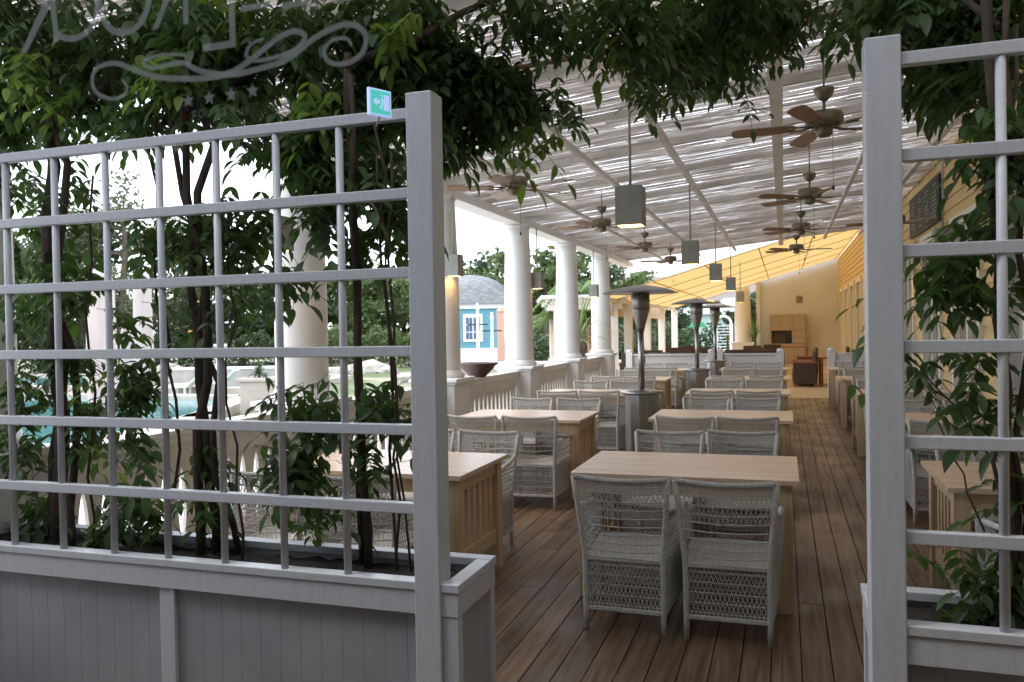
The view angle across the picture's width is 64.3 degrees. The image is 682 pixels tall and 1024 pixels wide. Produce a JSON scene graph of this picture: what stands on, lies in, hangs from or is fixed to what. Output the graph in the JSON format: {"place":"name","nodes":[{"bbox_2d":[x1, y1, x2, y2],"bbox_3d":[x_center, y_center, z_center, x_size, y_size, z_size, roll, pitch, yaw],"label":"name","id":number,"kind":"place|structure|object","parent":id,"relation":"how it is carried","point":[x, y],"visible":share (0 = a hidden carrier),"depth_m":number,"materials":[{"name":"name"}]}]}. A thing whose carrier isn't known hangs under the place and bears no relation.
{"place":"outdoors","nodes":[
{"label":"outdoors","id":0,"kind":"place"},
{"bbox_2d":[22,397,212,442],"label":"pool water","id":1,"kind":"structure","parent":0,"point":[186,406],"depth_m":23.40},
{"bbox_2d":[79,435,385,531],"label":"poolside paving","id":2,"kind":"structure","parent":0,"point":[81,516],"depth_m":10.88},
{"bbox_2d":[537,295,630,375],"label":"white pavilion","id":3,"kind":"structure","parent":2,"relation":"on","point":[551,306],"depth_m":23.53,"materials":[{"name":"paint"}]},
{"bbox_2d":[236,376,275,414],"bbox_3d":[-7.291,1.574,23.526,1.000,1.050,1.000,-1,1,0],"label":"planter","id":4,"kind":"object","parent":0,"point":[253,389],"depth_m":23.11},
{"bbox_2d":[17,336,724,417],"bbox_3d":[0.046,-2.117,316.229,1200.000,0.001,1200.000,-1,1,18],"label":"ground","id":5,"kind":"structure","parent":0,"point":[376,379],"depth_m":42.98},
{"bbox_2d":[13,230,111,372],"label":"deciduous tree","id":6,"kind":"object","parent":5,"relation":"on","point":[17,250],"visible":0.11,"depth_m":52.33,"materials":[{"name":"green plant"}]},
{"bbox_2d":[15,207,141,372],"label":"deciduous tree","id":7,"kind":"object","parent":5,"relation":"on","point":[81,325],"visible":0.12,"depth_m":50.69,"materials":[{"name":"green plant"}]},
{"bbox_2d":[17,333,173,373],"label":"hedge","id":8,"kind":"object","parent":5,"relation":"on","point":[38,365],"visible":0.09,"depth_m":49.92,"materials":[{"name":"green plant"}]},
{"bbox_2d":[86,269,118,407],"bbox_3d":[-8.550,0.337,17.008,0.700,3.750,0.682,-1,1,0],"label":"closed parasol","id":9,"kind":"object","parent":5,"relation":"on","point":[96,328],"visible":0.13,"depth_m":16.75,"materials":[{"name":"fabric"}]},
{"bbox_2d":[19,162,208,363],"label":"deciduous tree","id":10,"kind":"object","parent":5,"relation":"on","point":[123,305],"visible":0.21,"depth_m":49.67,"materials":[{"name":"green plant"}]},
{"bbox_2d":[23,392,239,443],"bbox_3d":[-12.874,2.083,22.689,14.566,0.290,12.223,-1,1,18],"label":"pool rim","id":11,"kind":"object","parent":5,"relation":"on","point":[234,403],"visible":0.06,"depth_m":24.31,"materials":[{"name":"stone"}]},
{"bbox_2d":[133,271,154,415],"bbox_3d":[-9.945,0.116,22.005,0.700,4.100,0.682,-1,1,0],"label":"closed parasol","id":12,"kind":"object","parent":5,"relation":"on","point":[142,308],"visible":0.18,"depth_m":21.84,"materials":[{"name":"fabric"}]},
{"bbox_2d":[111,218,243,358],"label":"deciduous tree","id":13,"kind":"object","parent":5,"relation":"on","point":[181,294],"visible":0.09,"depth_m":56.97,"materials":[{"name":"green plant"}]},
{"bbox_2d":[18,374,353,393],"bbox_3d":[-18.777,1.968,39.045,24.820,0.270,9.320,-1,1,18],"label":"pool rim","id":14,"kind":"object","parent":5,"relation":"on","point":[334,378],"visible":0.07,"depth_m":33.78,"materials":[{"name":"stone"}]},
{"bbox_2d":[31,329,365,371],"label":"hedge","id":15,"kind":"object","parent":5,"relation":"on","point":[245,339],"visible":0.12,"depth_m":53.95,"materials":[{"name":"green plant"}]},
{"bbox_2d":[168,366,274,385],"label":"garden wall","id":16,"kind":"structure","parent":5,"relation":"on","point":[183,374],"depth_m":34.02,"materials":[{"name":"stone"}]},
{"bbox_2d":[177,270,273,365],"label":"deciduous tree","id":17,"kind":"object","parent":5,"relation":"on","point":[259,323],"visible":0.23,"depth_m":58.44,"materials":[{"name":"green plant"}]},
{"bbox_2d":[269,281,389,363],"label":"deciduous tree","id":18,"kind":"object","parent":5,"relation":"on","point":[374,307],"visible":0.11,"depth_m":59.22,"materials":[{"name":"green plant"}]},
{"bbox_2d":[274,324,410,366],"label":"hedge","id":19,"kind":"object","parent":5,"relation":"on","point":[334,340],"visible":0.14,"depth_m":51.95,"materials":[{"name":"green plant"}]},
{"bbox_2d":[327,264,409,359],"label":"deciduous tree","id":20,"kind":"object","parent":5,"relation":"on","point":[369,288],"visible":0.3,"depth_m":61.06,"materials":[{"name":"green plant"}]},
{"bbox_2d":[402,247,504,304],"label":"deciduous tree","id":21,"kind":"object","parent":5,"relation":"on","point":[481,263],"visible":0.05,"depth_m":64.73,"materials":[{"name":"green plant"}]},
{"bbox_2d":[458,275,504,362],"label":"blue house","id":22,"kind":"structure","parent":5,"relation":"on","point":[487,294],"depth_m":49.97,"materials":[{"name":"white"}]},
{"bbox_2d":[463,314,482,341],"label":"window","id":23,"kind":"structure","parent":22,"relation":"in","point":[469,331],"depth_m":49.89,"materials":[{"name":"white"}]},
{"bbox_2d":[484,245,591,360],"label":"deciduous tree","id":24,"kind":"object","parent":5,"relation":"on","point":[547,267],"visible":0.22,"depth_m":51.35,"materials":[{"name":"green plant"}]},
{"bbox_2d":[533,280,610,357],"bbox_3d":[1.904,0.197,23.972,2.373,4.081,2.549,-2,1,-45],"label":"palm tree","id":25,"kind":"object","parent":5,"relation":"on","point":[584,289],"visible":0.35,"depth_m":23.83,"materials":[{"name":"green plant"}]},
{"bbox_2d":[532,262,626,328],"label":"deciduous tree","id":26,"kind":"object","parent":5,"relation":"on","point":[615,272],"visible":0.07,"depth_m":54.48,"materials":[{"name":"green plant"}]},
{"bbox_2d":[504,329,657,360],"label":"hedge","id":27,"kind":"object","parent":5,"relation":"on","point":[543,349],"visible":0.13,"depth_m":41.93,"materials":[{"name":"green plant"}]},
{"bbox_2d":[610,269,658,339],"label":"deciduous tree","id":28,"kind":"object","parent":5,"relation":"on","point":[638,278],"visible":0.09,"depth_m":58.50,"materials":[{"name":"green plant"}]},
{"bbox_2d":[618,323,694,361],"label":"hedge","id":29,"kind":"object","parent":5,"relation":"on","point":[687,340],"visible":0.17,"depth_m":43.93,"materials":[{"name":"green plant"}]},
{"bbox_2d":[618,321,756,349],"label":"hedge","id":30,"kind":"object","parent":5,"relation":"on","point":[703,337],"visible":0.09,"depth_m":45.93,"materials":[{"name":"green plant"}]},
{"bbox_2d":[739,400,833,681],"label":"deck foundation","id":31,"kind":"object","parent":5,"relation":"on","point":[797,595],"depth_m":4.64,"materials":[{"name":"black"}]},
{"bbox_2d":[0,44,49,533],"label":"column","id":32,"kind":"structure","parent":31,"relation":"on","point":[5,511],"depth_m":3.96,"materials":[{"name":"paint"}]},
{"bbox_2d":[250,172,352,521],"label":"column","id":33,"kind":"structure","parent":31,"relation":"on","point":[308,328],"depth_m":6.58,"materials":[{"name":"paint"}]},
{"bbox_2d":[409,194,475,451],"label":"column","id":34,"kind":"structure","parent":31,"relation":"on","point":[458,393],"depth_m":9.38,"materials":[{"name":"paint"}]},
{"bbox_2d":[494,224,543,435],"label":"column","id":35,"kind":"structure","parent":31,"relation":"on","point":[519,354],"depth_m":12.14,"materials":[{"name":"paint"}]},
{"bbox_2d":[548,243,587,410],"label":"column","id":36,"kind":"structure","parent":31,"relation":"on","point":[567,328],"depth_m":14.92,"materials":[{"name":"paint"}]},
{"bbox_2d":[585,256,617,375],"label":"column","id":37,"kind":"structure","parent":31,"relation":"on","point":[600,308],"depth_m":17.69,"materials":[{"name":"paint"}]},
{"bbox_2d":[372,398,1021,681],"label":"deck","id":38,"kind":"structure","parent":31,"relation":"on","point":[532,622],"depth_m":4.71,"materials":[{"name":"wood"}]},
{"bbox_2d":[68,410,288,534],"bbox_3d":[-2.193,1.038,5.396,0.170,0.930,2.390,-1,1,18],"label":"balustrade","id":39,"kind":"object","parent":38,"relation":"on","point":[250,453],"visible":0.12,"depth_m":5.40,"materials":[{"name":"paint"}]},
{"bbox_2d":[0,90,450,681],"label":"garden trellis","id":40,"kind":"object","parent":38,"relation":"on","point":[424,272],"visible":1,"depth_m":3.03,"materials":[{"name":"grey paint"}]},
{"bbox_2d":[367,87,390,126],"bbox_3d":[-0.446,-0.780,2.728,0.090,0.122,0.039,-2,1,-44],"label":"exit sign","id":41,"kind":"object","parent":40,"relation":"attached to","point":[379,103],"visible":1,"depth_m":2.72,"materials":[{"name":"green"}]},
{"bbox_2d":[0,520,495,681],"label":"wooden planter","id":42,"kind":"object","parent":38,"relation":"on","point":[257,613],"visible":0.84,"depth_m":3.19,"materials":[{"name":"grey paint"}]},
{"bbox_2d":[0,0,155,546],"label":"wisteria vine","id":43,"kind":"object","parent":42,"relation":"in","point":[30,67],"visible":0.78,"depth_m":3.70,"materials":[{"name":"green plant"}]},
{"bbox_2d":[50,0,326,559],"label":"wisteria vine","id":44,"kind":"object","parent":42,"relation":"in","point":[184,72],"visible":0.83,"depth_m":3.45,"materials":[{"name":"green plant"}]},
{"bbox_2d":[233,0,838,571],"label":"wisteria vine","id":45,"kind":"object","parent":42,"relation":"in","point":[689,52],"visible":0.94,"depth_m":3.35,"materials":[{"name":"green plant"}]},
{"bbox_2d":[227,470,350,542],"bbox_3d":[-1.342,1.134,4.857,0.556,0.844,0.633,-1,1,16],"label":"wicker armchair","id":46,"kind":"object","parent":38,"relation":"on","point":[269,530],"visible":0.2,"depth_m":4.67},
{"bbox_2d":[315,475,413,548],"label":"wicker armchair","id":47,"kind":"object","parent":38,"relation":"on","point":[383,537],"visible":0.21,"depth_m":4.44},
{"bbox_2d":[349,387,411,494],"bbox_3d":[-1.266,0.983,8.175,0.170,0.930,2.390,-1,1,18],"label":"balustrade","id":48,"kind":"object","parent":38,"relation":"on","point":[406,398],"visible":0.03,"depth_m":8.18,"materials":[{"name":"paint"}]},
{"bbox_2d":[290,449,508,566],"bbox_3d":[-0.763,1.163,5.380,1.280,0.750,0.879,-1,1,18],"label":"dining table","id":49,"kind":"object","parent":38,"relation":"on","point":[475,502],"visible":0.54,"depth_m":5.22,"materials":[{"name":"brown wood"}]},
{"bbox_2d":[370,428,455,530],"bbox_3d":[-0.773,1.106,6.143,0.556,0.844,0.633,-1,1,23],"label":"wicker armchair","id":50,"kind":"object","parent":38,"relation":"on","point":[408,496],"visible":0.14,"depth_m":6.08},
{"bbox_2d":[448,414,522,491],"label":"wicker armchair","id":51,"kind":"object","parent":38,"relation":"on","point":[472,418],"visible":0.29,"depth_m":7.34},
{"bbox_2d":[457,429,519,554],"bbox_3d":[-0.276,1.100,5.942,0.556,0.844,0.633,-1,1,22],"label":"wicker armchair","id":52,"kind":"object","parent":38,"relation":"on","point":[507,503],"visible":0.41,"depth_m":6.08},
{"bbox_2d":[470,371,518,411],"bbox_3d":[-0.340,0.928,10.954,0.170,0.930,2.390,-1,1,18],"label":"balustrade","id":53,"kind":"object","parent":38,"relation":"on","point":[493,391],"visible":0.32,"depth_m":11.16,"materials":[{"name":"paint"}]},
{"bbox_2d":[461,362,497,376],"bbox_3d":[-0.449,0.377,10.647,0.540,0.185,0.540,-1,1,18],"label":"planter bowl","id":54,"kind":"object","parent":53,"relation":"on","point":[480,369],"visible":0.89,"depth_m":10.49,"materials":[{"name":"brown"}]},
{"bbox_2d":[491,396,552,481],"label":"wicker armchair","id":55,"kind":"object","parent":38,"relation":"on","point":[534,402],"visible":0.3,"depth_m":9.08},
{"bbox_2d":[452,409,599,499],"bbox_3d":[0.164,1.109,8.159,1.280,0.750,0.879,-1,1,18],"label":"dining table","id":56,"kind":"object","parent":38,"relation":"on","point":[579,427],"visible":0.47,"depth_m":7.95,"materials":[{"name":"brown wood"}]},
{"bbox_2d":[500,415,570,509],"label":"wicker armchair","id":57,"kind":"object","parent":38,"relation":"on","point":[553,461],"visible":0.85,"depth_m":7.25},
{"bbox_2d":[540,362,568,406],"bbox_3d":[0.587,0.873,13.733,0.170,0.930,2.390,-1,1,18],"label":"balustrade","id":58,"kind":"object","parent":38,"relation":"on","point":[552,376],"visible":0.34,"depth_m":14.04,"materials":[{"name":"paint"}]},
{"bbox_2d":[539,397,601,479],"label":"wicker armchair","id":59,"kind":"object","parent":38,"relation":"on","point":[567,402],"visible":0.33,"depth_m":8.88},
{"bbox_2d":[578,390,624,450],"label":"wicker armchair","id":60,"kind":"object","parent":38,"relation":"on","point":[619,426],"visible":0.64,"depth_m":10.00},
{"bbox_2d":[571,473,688,637],"bbox_3d":[0.653,1.105,4.464,0.556,0.844,0.633,-1,1,19],"label":"wicker armchair","id":61,"kind":"object","parent":38,"relation":"on","point":[599,546],"visible":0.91,"depth_m":4.27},
{"bbox_2d":[588,376,672,409],"bbox_3d":[2.017,0.999,13.717,1.280,0.750,0.879,-1,1,18],"label":"dining table","id":62,"kind":"object","parent":38,"relation":"on","point":[663,384],"visible":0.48,"depth_m":13.45,"materials":[{"name":"brown wood"}]},
{"bbox_2d":[603,285,678,451],"bbox_3d":[1.527,0.387,9.620,0.890,2.105,0.890,-1,1,18],"label":"patio heater","id":63,"kind":"object","parent":38,"relation":"on","point":[641,404],"visible":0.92,"depth_m":9.49,"materials":[{"name":"metal"}]},
{"bbox_2d":[616,429,704,568],"bbox_3d":[1.066,1.079,5.735,0.556,0.844,0.633,-1,1,20],"label":"wicker armchair","id":64,"kind":"object","parent":38,"relation":"on","point":[623,523],"visible":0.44,"depth_m":5.88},
{"bbox_2d":[626,349,713,387],"bbox_3d":[3.633,0.733,18.730,2.010,1.085,0.150,-1,1,18],"label":"railing","id":65,"kind":"object","parent":38,"relation":"on","point":[631,360],"visible":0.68,"depth_m":18.71,"materials":[{"name":"paint"}]},
{"bbox_2d":[570,451,798,614],"bbox_3d":[1.097,1.136,5.044,1.280,0.750,0.879,-1,1,18],"label":"dining table","id":66,"kind":"object","parent":38,"relation":"on","point":[782,472],"visible":0.72,"depth_m":4.82,"materials":[{"name":"brown wood"}]},
{"bbox_2d":[654,415,727,453],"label":"wicker armchair","id":67,"kind":"object","parent":38,"relation":"on","point":[685,420],"visible":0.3,"depth_m":6.97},
{"bbox_2d":[672,298,721,409],"bbox_3d":[3.273,0.289,14.413,0.890,2.105,0.890,-1,1,18],"label":"patio heater","id":68,"kind":"object","parent":38,"relation":"on","point":[696,376],"visible":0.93,"depth_m":14.30,"materials":[{"name":"silver metal"}]},
{"bbox_2d":[673,396,729,453],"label":"wicker armchair","id":69,"kind":"object","parent":38,"relation":"on","point":[685,398],"visible":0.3,"depth_m":8.80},
{"bbox_2d":[703,303,734,386],"bbox_3d":[4.455,0.220,17.865,0.890,2.105,0.890,-1,1,18],"label":"patio heater","id":70,"kind":"object","parent":38,"relation":"on","point":[715,364],"visible":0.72,"depth_m":17.75,"materials":[{"name":"silver metal"}]},
{"bbox_2d":[648,409,792,455],"bbox_3d":[2.023,1.081,7.824,1.280,0.750,0.879,-1,1,18],"label":"dining table","id":71,"kind":"object","parent":38,"relation":"on","point":[786,418],"visible":0.49,"depth_m":7.61,"materials":[{"name":"brown wood"}]},
{"bbox_2d":[672,477,784,648],"bbox_3d":[1.148,1.098,4.299,0.556,0.844,0.633,-1,1,18],"label":"wicker armchair","id":72,"kind":"object","parent":38,"relation":"on","point":[753,556],"visible":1,"depth_m":4.10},
{"bbox_2d":[685,388,790,451],"bbox_3d":[2.949,1.026,10.603,1.280,0.750,0.879,-1,1,18],"label":"dining table","id":73,"kind":"object","parent":38,"relation":"on","point":[785,393],"visible":0.39,"depth_m":10.36,"materials":[{"name":"brown wood"}]},
{"bbox_2d":[697,429,779,540],"bbox_3d":[1.586,1.072,5.646,0.556,0.844,0.633,-1,1,18],"label":"wicker armchair","id":74,"kind":"object","parent":38,"relation":"on","point":[775,440],"visible":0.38,"depth_m":5.81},
{"bbox_2d":[714,416,779,455],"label":"wicker armchair","id":75,"kind":"object","parent":38,"relation":"on","point":[776,421],"visible":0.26,"depth_m":6.82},
{"bbox_2d":[717,348,783,386],"bbox_3d":[5.302,0.711,18.173,1.450,1.085,0.150,-1,1,18],"label":"railing","id":76,"kind":"object","parent":38,"relation":"on","point":[778,356],"visible":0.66,"depth_m":18.12,"materials":[{"name":"paint"}]},
{"bbox_2d":[728,397,780,455],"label":"wicker armchair","id":77,"kind":"object","parent":38,"relation":"on","point":[756,400],"visible":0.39,"depth_m":8.58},
{"bbox_2d":[735,390,780,454],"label":"wicker armchair","id":78,"kind":"object","parent":38,"relation":"on","point":[755,394],"visible":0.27,"depth_m":9.55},
{"bbox_2d":[835,376,925,427],"bbox_3d":[5.773,0.947,12.749,1.280,0.750,0.879,-1,1,18],"label":"dining table","id":79,"kind":"object","parent":38,"relation":"on","point":[843,385],"visible":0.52,"depth_m":12.56,"materials":[{"name":"brown wood"}]},
{"bbox_2d":[852,389,966,456],"bbox_3d":[4.846,1.002,9.970,1.280,0.750,0.879,-1,1,18],"label":"dining table","id":80,"kind":"object","parent":38,"relation":"on","point":[858,423],"visible":0.34,"depth_m":9.79,"materials":[{"name":"brown wood"}]},
{"bbox_2d":[860,583,1023,681],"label":"wooden planter","id":81,"kind":"object","parent":38,"relation":"on","point":[938,650],"visible":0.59,"depth_m":2.35,"materials":[{"name":"grey paint"}]},
{"bbox_2d":[805,0,1023,629],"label":"wisteria vine","id":82,"kind":"object","parent":81,"relation":"in","point":[949,90],"visible":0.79,"depth_m":2.57,"materials":[{"name":"green plant"}]},
{"bbox_2d":[861,34,1023,681],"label":"garden trellis","id":83,"kind":"object","parent":38,"relation":"on","point":[884,61],"visible":1,"depth_m":2.36,"materials":[{"name":"grey paint"}]},
{"bbox_2d":[905,419,981,525],"bbox_3d":[3.461,1.026,6.591,0.556,0.844,0.633,-1,1,21],"label":"wicker armchair","id":84,"kind":"object","parent":38,"relation":"on","point":[915,472],"visible":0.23,"depth_m":6.46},
{"bbox_2d":[905,413,1023,463],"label":"dining table","id":85,"kind":"object","parent":38,"relation":"on","point":[921,416],"depth_m":7.07,"materials":[{"name":"brown wood"}]},
{"bbox_2d":[921,460,1023,589],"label":"dining table","id":86,"kind":"object","parent":38,"relation":"on","point":[946,490],"visible":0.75,"depth_m":4.52,"materials":[{"name":"brown wood"}]},
{"bbox_2d":[975,509,1023,591],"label":"wicker armchair","id":87,"kind":"object","parent":38,"relation":"on","point":[988,525],"visible":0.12,"depth_m":4.02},
{"bbox_2d":[2,0,913,335],"label":"sky","id":88,"kind":"structure","parent":0,"point":[475,233],"materials":[{"name":"white"}]},
{"bbox_2d":[668,298,734,350],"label":"teal house","id":89,"kind":"structure","parent":0,"point":[705,319],"depth_m":75.25,"materials":[{"name":"grey"}]},
{"bbox_2d":[619,363,827,398],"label":"terrace paving","id":90,"kind":"structure","parent":0,"point":[807,391],"depth_m":20.44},
{"bbox_2d":[610,217,859,352],"bbox_3d":[7.765,-1.063,27.480,6.764,4.287,14.920,-1,1,18],"label":"yellow awning","id":91,"kind":"object","parent":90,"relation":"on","point":[756,265],"visible":0.71,"depth_m":26.59,"materials":[{"name":"beige"}]},
{"bbox_2d":[731,287,753,349],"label":"column","id":92,"kind":"structure","parent":90,"relation":"on","point":[742,320],"depth_m":33.70,"materials":[{"name":"paint"}]},
{"bbox_2d":[770,314,805,363],"bbox_3d":[11.428,-0.086,33.785,1.400,2.030,0.520,-1,1,18],"label":"sideboard cabinet","id":93,"kind":"object","parent":90,"relation":"on","point":[793,326],"visible":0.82,"depth_m":33.52,"materials":[{"name":"brown wood"}]},
{"bbox_2d":[756,258,837,362],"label":"end wall","id":94,"kind":"structure","parent":90,"relation":"on","point":[815,287],"depth_m":33.82,"materials":[{"name":"beige paint"}]},
{"bbox_2d":[792,350,817,386],"bbox_3d":[7.577,0.713,21.104,0.600,0.920,0.740,-1,1,18],"label":"brown wicker chair","id":95,"kind":"object","parent":90,"relation":"on","point":[804,372],"visible":0.96,"depth_m":20.76,"materials":[{"name":"brown wicker"}]},
{"bbox_2d":[837,70,1023,459],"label":"yellow building","id":96,"kind":"structure","parent":90,"relation":"on","point":[850,257],"depth_m":12.22,"materials":[{"name":"beige paint"}]},
{"bbox_2d":[0,0,1023,266],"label":"pergola roof","id":97,"kind":"structure","parent":96,"relation":"attached to","point":[728,170],"depth_m":10.07,"materials":[{"name":"paint"}]},
{"bbox_2d":[445,194,462,276],"bbox_3d":[-0.667,-1.201,9.265,0.164,0.936,0.164,-1,1,18],"label":"pendant lantern","id":98,"kind":"object","parent":97,"relation":"hanging from","point":[454,265],"visible":0.95,"depth_m":9.21,"materials":[{"name":"grey"}]},
{"bbox_2d":[447,141,572,234],"bbox_3d":[0.056,-1.682,8.111,1.219,1.266,1.274,-2,1,-36],"label":"ceiling fan","id":99,"kind":"object","parent":97,"relation":"hanging from","point":[512,184],"visible":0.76,"depth_m":8.03,"materials":[{"name":"brown wood"}]},
{"bbox_2d":[557,188,644,258],"bbox_3d":[1.331,-1.804,11.678,1.219,1.266,1.274,-1,1,-17],"label":"ceiling fan","id":100,"kind":"object","parent":97,"relation":"hanging from","point":[601,224],"visible":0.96,"depth_m":11.61,"materials":[{"name":"brown wood"}]},
{"bbox_2d":[615,101,645,227],"bbox_3d":[0.940,-1.503,6.510,0.210,1.170,0.210,-1,1,18],"label":"pendant lantern","id":101,"kind":"object","parent":97,"relation":"hanging from","point":[630,205],"visible":0.95,"depth_m":6.43,"materials":[{"name":"grey"}]},
{"bbox_2d":[681,185,699,265],"bbox_3d":[2.331,-1.585,10.683,0.210,1.170,0.210,-1,1,18],"label":"pendant lantern","id":102,"kind":"object","parent":97,"relation":"hanging from","point":[689,251],"visible":0.97,"depth_m":10.60,"materials":[{"name":"grey"}]},
{"bbox_2d":[762,183,847,260],"bbox_3d":[4.462,-1.871,12.548,1.274,1.266,1.219,0,1,38],"label":"ceiling fan","id":103,"kind":"object","parent":97,"relation":"hanging from","point":[800,227],"visible":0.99,"depth_m":12.45,"materials":[{"name":"brown wood"}]},
{"bbox_2d":[758,144,862,238],"bbox_3d":[3.447,-1.809,9.409,1.274,1.266,1.219,0,1,38],"label":"ceiling fan","id":104,"kind":"object","parent":97,"relation":"hanging from","point":[809,194],"visible":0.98,"depth_m":9.31,"materials":[{"name":"brown wood"}]},
{"bbox_2d":[731,32,903,189],"bbox_3d":[2.344,-1.742,6.017,1.219,1.266,1.274,-1,1,-16],"label":"ceiling fan","id":105,"kind":"object","parent":97,"relation":"hanging from","point":[823,122],"visible":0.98,"depth_m":5.97,"materials":[{"name":"wood"}]},
{"bbox_2d":[903,243,916,375],"bbox_3d":[7.052,-0.190,14.482,0.107,2.930,1.680,-1,1,18],"label":"window","id":106,"kind":"structure","parent":96,"relation":"in","point":[909,292],"depth_m":14.43,"materials":[{"name":"beige"}]},
{"bbox_2d":[909,173,941,239],"bbox_3d":[6.360,-2.027,12.600,0.036,0.640,2.800,-1,1,18],"label":"menu board","id":107,"kind":"object","parent":96,"relation":"attached to","point":[918,209],"visible":0.88,"depth_m":12.35,"materials":[{"name":"black plastic"}]},
{"bbox_2d":[919,226,943,411],"bbox_3d":[6.277,-0.144,12.158,0.107,2.930,1.680,-1,1,18],"label":"window","id":108,"kind":"structure","parent":96,"relation":"in","point":[935,334],"depth_m":12.17,"materials":[{"name":"beige"}]},
{"bbox_2d":[949,203,984,459],"bbox_3d":[5.503,-0.098,9.835,0.107,2.930,1.680,-1,1,18],"label":"window","id":109,"kind":"structure","parent":96,"relation":"in","point":[967,333],"depth_m":9.80,"materials":[{"name":"beige"}]},
{"bbox_2d":[1007,190,1023,413],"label":"window","id":110,"kind":"structure","parent":96,"relation":"in","point":[1015,359],"depth_m":7.95,"materials":[{"name":"beige"}]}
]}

